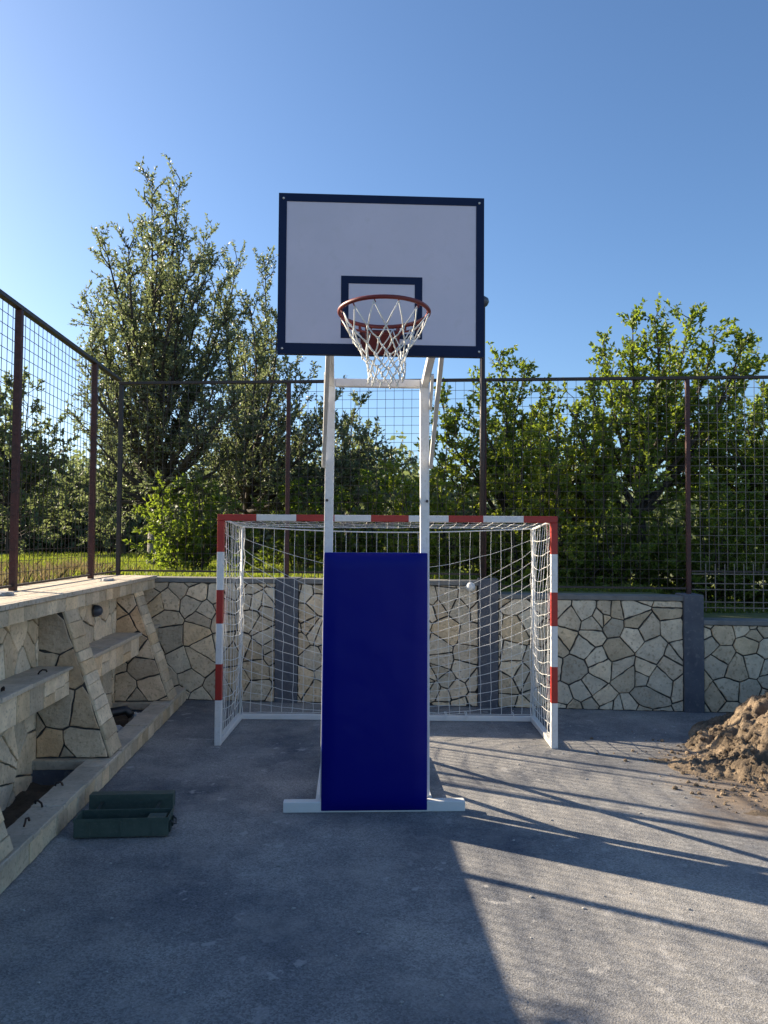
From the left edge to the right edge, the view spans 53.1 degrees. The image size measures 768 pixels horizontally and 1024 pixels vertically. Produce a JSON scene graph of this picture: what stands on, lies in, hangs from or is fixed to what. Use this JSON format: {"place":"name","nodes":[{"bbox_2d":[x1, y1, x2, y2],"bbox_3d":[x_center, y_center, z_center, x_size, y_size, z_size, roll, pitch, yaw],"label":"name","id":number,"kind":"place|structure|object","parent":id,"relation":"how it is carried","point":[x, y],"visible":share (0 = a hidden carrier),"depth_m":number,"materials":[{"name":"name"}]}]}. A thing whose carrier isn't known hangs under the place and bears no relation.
{"place":"outdoors","nodes":[
{"label":"outdoors","id":0,"kind":"place"},
{"bbox_2d":[0,553,214,585],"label":"grass","id":1,"kind":"structure","parent":0,"point":[79,558],"depth_m":15.06,"materials":[{"name":"green plant"}]},
{"bbox_2d":[0,700,767,1023],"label":"asphalt court","id":2,"kind":"object","parent":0,"point":[687,966],"visible":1,"depth_m":4.25,"materials":[{"name":"grey asphalt"}]},
{"bbox_2d":[73,790,176,837],"bbox_3d":[-1.730,2.064,5.268,0.677,0.135,0.559,1,-2,-5],"label":"tool box","id":3,"kind":"object","parent":2,"relation":"on","point":[126,813],"visible":1,"depth_m":5.15,"materials":[{"name":"green paint"}]},
{"bbox_2d":[277,193,483,812],"bbox_3d":[-0.041,0.190,5.292,1.307,3.904,3.492,0,-2,-3],"label":"basketball stand","id":4,"kind":"object","parent":2,"relation":"on","point":[367,277],"visible":1,"depth_m":4.62,"materials":[{"name":"white metal"}]},
{"bbox_2d":[214,514,557,748],"bbox_3d":[0.028,1.145,7.875,3.248,2.186,1.194,0,-2,0],"label":"handball goal","id":5,"kind":"object","parent":2,"relation":"on","point":[221,734],"visible":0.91,"depth_m":7.76,"materials":[{"name":"white metal"}]},
{"bbox_2d":[14,710,766,1005],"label":"loose grit","id":6,"kind":"object","parent":2,"relation":"on","point":[358,932],"visible":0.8,"depth_m":4.21,"materials":[{"name":"grey gravel"}]},
{"bbox_2d":[142,576,767,712],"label":"retaining wall","id":7,"kind":"structure","parent":2,"relation":"on","point":[662,652],"depth_m":9.01,"materials":[{"name":"stone"}]},
{"bbox_2d":[115,375,767,611],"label":"fence","id":8,"kind":"object","parent":7,"relation":"on","point":[687,474],"visible":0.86,"depth_m":9.25,"materials":[{"name":"metal"}]},
{"bbox_2d":[466,582,474,591],"bbox_3d":[1.017,0.882,9.031,0.112,0.112,0.086,0,-2,5],"label":"wall lamp","id":9,"kind":"object","parent":7,"relation":"attached to","point":[470,588],"visible":0.93,"depth_m":9.01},
{"bbox_2d":[479,296,488,578],"bbox_3d":[1.151,-0.894,9.134,0.190,3.370,0.190,1,-2,-3],"label":"lamp post","id":10,"kind":"object","parent":7,"relation":"on","point":[482,472],"visible":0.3,"depth_m":9.16,"materials":[{"name":"metal"}]},
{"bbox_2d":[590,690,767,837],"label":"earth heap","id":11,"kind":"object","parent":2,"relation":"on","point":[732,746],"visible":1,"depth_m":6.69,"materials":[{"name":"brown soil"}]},
{"bbox_2d":[0,549,767,617],"bbox_3d":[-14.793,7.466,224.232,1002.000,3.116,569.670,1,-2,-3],"label":"grassy terrain","id":12,"kind":"structure","parent":0,"point":[719,614],"depth_m":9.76,"materials":[{"name":"green plant"}]},
{"bbox_2d":[0,365,81,554],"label":"tree","id":13,"kind":"object","parent":12,"relation":"on","point":[45,471],"visible":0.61,"depth_m":20.83,"materials":[{"name":"green plant"}]},
{"bbox_2d":[0,556,149,585],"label":"dry weeds","id":14,"kind":"object","parent":12,"relation":"on","point":[82,567],"visible":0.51,"depth_m":9.03,"materials":[{"name":"yellow plant"}]},
{"bbox_2d":[54,419,184,554],"bbox_3d":[-7.457,-0.659,22.086,3.605,4.500,2.911,1,-2,-3],"label":"tree","id":15,"kind":"object","parent":12,"relation":"on","point":[83,479],"visible":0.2,"depth_m":21.88,"materials":[{"name":"green plant"}]},
{"bbox_2d":[65,153,252,565],"bbox_3d":[-3.957,-2.580,13.263,3.766,7.484,3.560,1,-2,-3],"label":"tall tree","id":16,"kind":"object","parent":12,"relation":"on","point":[160,353],"visible":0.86,"depth_m":12.74,"materials":[{"name":"green plant"}]},
{"bbox_2d":[122,470,259,569],"bbox_3d":[-3.046,0.255,12.345,1.941,1.815,1.786,2,-2,-32],"label":"shrub","id":17,"kind":"object","parent":12,"relation":"on","point":[189,528],"visible":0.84,"depth_m":12.04,"materials":[{"name":"green plant"}]},
{"bbox_2d":[233,477,350,570],"bbox_3d":[-1.371,0.282,12.889,1.848,1.763,1.819,0,-2,21],"label":"shrub","id":18,"kind":"object","parent":12,"relation":"on","point":[299,537],"visible":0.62,"depth_m":12.60,"materials":[{"name":"green plant"}]},
{"bbox_2d":[185,239,403,563],"bbox_3d":[-1.852,-2.212,14.502,4.503,6.868,3.474,1,-2,-3],"label":"spreading tree","id":19,"kind":"object","parent":12,"relation":"on","point":[239,470],"visible":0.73,"depth_m":13.85,"materials":[{"name":"green plant"}]},
{"bbox_2d":[291,390,419,548],"bbox_3d":[-0.646,-0.603,14.965,2.615,3.687,2.328,1,-2,-17],"label":"leafy tree","id":20,"kind":"object","parent":12,"relation":"on","point":[351,420],"visible":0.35,"depth_m":14.63,"materials":[{"name":"green plant"}]},
{"bbox_2d":[307,468,442,557],"bbox_3d":[-0.135,0.245,12.938,2.375,1.977,1.695,1,-2,-3],"label":"shrub","id":21,"kind":"object","parent":12,"relation":"on","point":[374,545],"visible":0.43,"depth_m":12.66,"materials":[{"name":"green plant"}]},
{"bbox_2d":[0,424,763,563],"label":"distant wood","id":22,"kind":"object","parent":12,"relation":"on","point":[136,538],"visible":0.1,"depth_m":26.47,"materials":[{"name":"green plant"}]},
{"bbox_2d":[362,432,514,576],"bbox_3d":[0.955,-0.045,12.095,2.309,2.407,2.108,0,-2,15],"label":"shrub","id":23,"kind":"object","parent":12,"relation":"on","point":[462,538],"visible":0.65,"depth_m":11.67,"materials":[{"name":"green plant"}]},
{"bbox_2d":[429,341,566,579],"bbox_3d":[1.814,-0.698,12.691,2.505,4.055,2.427,1,-2,-3],"label":"slender tree","id":24,"kind":"object","parent":12,"relation":"on","point":[448,426],"visible":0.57,"depth_m":12.45,"materials":[{"name":"green plant"}]},
{"bbox_2d":[453,421,630,584],"bbox_3d":[2.378,0.086,11.392,2.172,2.889,2.155,2,-2,-28],"label":"shrub","id":25,"kind":"object","parent":12,"relation":"on","point":[550,482],"visible":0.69,"depth_m":11.20,"materials":[{"name":"green plant"}]},
{"bbox_2d":[469,381,635,571],"bbox_3d":[3.223,-0.437,13.499,2.786,4.003,2.775,2,-3,-40],"label":"leafy tree","id":26,"kind":"object","parent":12,"relation":"on","point":[583,515],"visible":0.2,"depth_m":13.35,"materials":[{"name":"green plant"}]},
{"bbox_2d":[548,438,717,591],"bbox_3d":[3.455,0.205,11.144,2.436,2.596,1.889,1,-2,-3],"label":"shrub","id":27,"kind":"object","parent":12,"relation":"on","point":[642,551],"visible":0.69,"depth_m":10.81,"materials":[{"name":"green plant"}]},
{"bbox_2d":[556,293,767,580],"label":"forking tree","id":28,"kind":"object","parent":12,"relation":"on","point":[629,404],"visible":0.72,"depth_m":11.90,"materials":[{"name":"green plant"}]},
{"bbox_2d":[628,464,767,606],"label":"shrub","id":29,"kind":"object","parent":12,"relation":"on","point":[710,521],"visible":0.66,"depth_m":10.74,"materials":[{"name":"green plant"}]},
{"bbox_2d":[669,379,767,560],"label":"leafy tree","id":30,"kind":"object","parent":12,"relation":"on","point":[761,467],"visible":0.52,"depth_m":12.37,"materials":[{"name":"green plant"}]},
{"bbox_2d":[710,487,767,607],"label":"shrub","id":31,"kind":"object","parent":12,"relation":"on","point":[755,521],"visible":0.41,"depth_m":10.81,"materials":[{"name":"green plant"}]},
{"bbox_2d":[0,0,767,503],"label":"sky","id":32,"kind":"structure","parent":0,"point":[615,151],"materials":[{"name":"blue"}]},
{"label":"ground","id":33,"kind":"structure","parent":0,"visible":0},
{"bbox_2d":[0,575,186,893],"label":"stone bench wall","id":34,"kind":"structure","parent":33,"relation":"on","point":[59,721],"depth_m":6.25,"materials":[{"name":"stone"}]},
{"bbox_2d":[0,591,14,595],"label":"flat stone","id":35,"kind":"object","parent":34,"relation":"on","point":[4,593],"visible":1,"depth_m":5.93,"materials":[{"name":"white stone"}]},
{"bbox_2d":[23,817,29,826],"bbox_3d":[-2.220,1.922,4.775,0.020,0.049,0.073,0,-2,3],"label":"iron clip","id":36,"kind":"object","parent":34,"relation":"attached to","point":[25,820],"visible":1,"depth_m":4.76,"materials":[{"name":"black metal"}]},
{"bbox_2d":[0,289,121,590],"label":"fence","id":37,"kind":"object","parent":34,"relation":"on","point":[21,311],"visible":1,"depth_m":7.25,"materials":[{"name":"metal"}]},
{"bbox_2d":[92,605,102,616],"bbox_3d":[-2.849,0.986,7.669,0.086,0.122,0.122,1,-2,-3],"label":"wall lamp","id":38,"kind":"object","parent":34,"relation":"attached to","point":[97,610],"visible":1,"depth_m":7.63,"materials":[{"name":"metal"}]},
{"bbox_2d":[100,578,113,580],"bbox_3d":[-2.931,0.711,8.128,0.143,0.029,0.298,1,-2,-3],"label":"flat stone","id":39,"kind":"object","parent":34,"relation":"on","point":[107,579],"visible":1,"depth_m":8.07,"materials":[{"name":"white stone"}]},
{"bbox_2d":[116,725,122,732],"bbox_3d":[-2.604,2.097,7.358,0.244,0.128,0.310,1,-2,-3],"label":"rubble stone","id":40,"kind":"object","parent":34,"relation":"on","point":[119,727],"visible":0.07,"depth_m":7.36,"materials":[{"name":"grey stone"}]},
{"bbox_2d":[110,705,133,718],"bbox_3d":[-2.728,2.060,7.756,0.401,0.182,0.137,2,-3,-34],"label":"black pipe","id":41,"kind":"object","parent":34,"relation":"on","point":[127,711],"visible":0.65,"depth_m":7.79,"materials":[{"name":"plastic"}]},
{"bbox_2d":[128,712,139,721],"bbox_3d":[-2.559,2.113,7.947,0.155,0.100,0.240,2,-2,-32],"label":"rubble stone","id":42,"kind":"object","parent":34,"relation":"on","point":[133,716],"visible":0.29,"depth_m":7.88,"materials":[{"name":"grey stone"}]}
]}

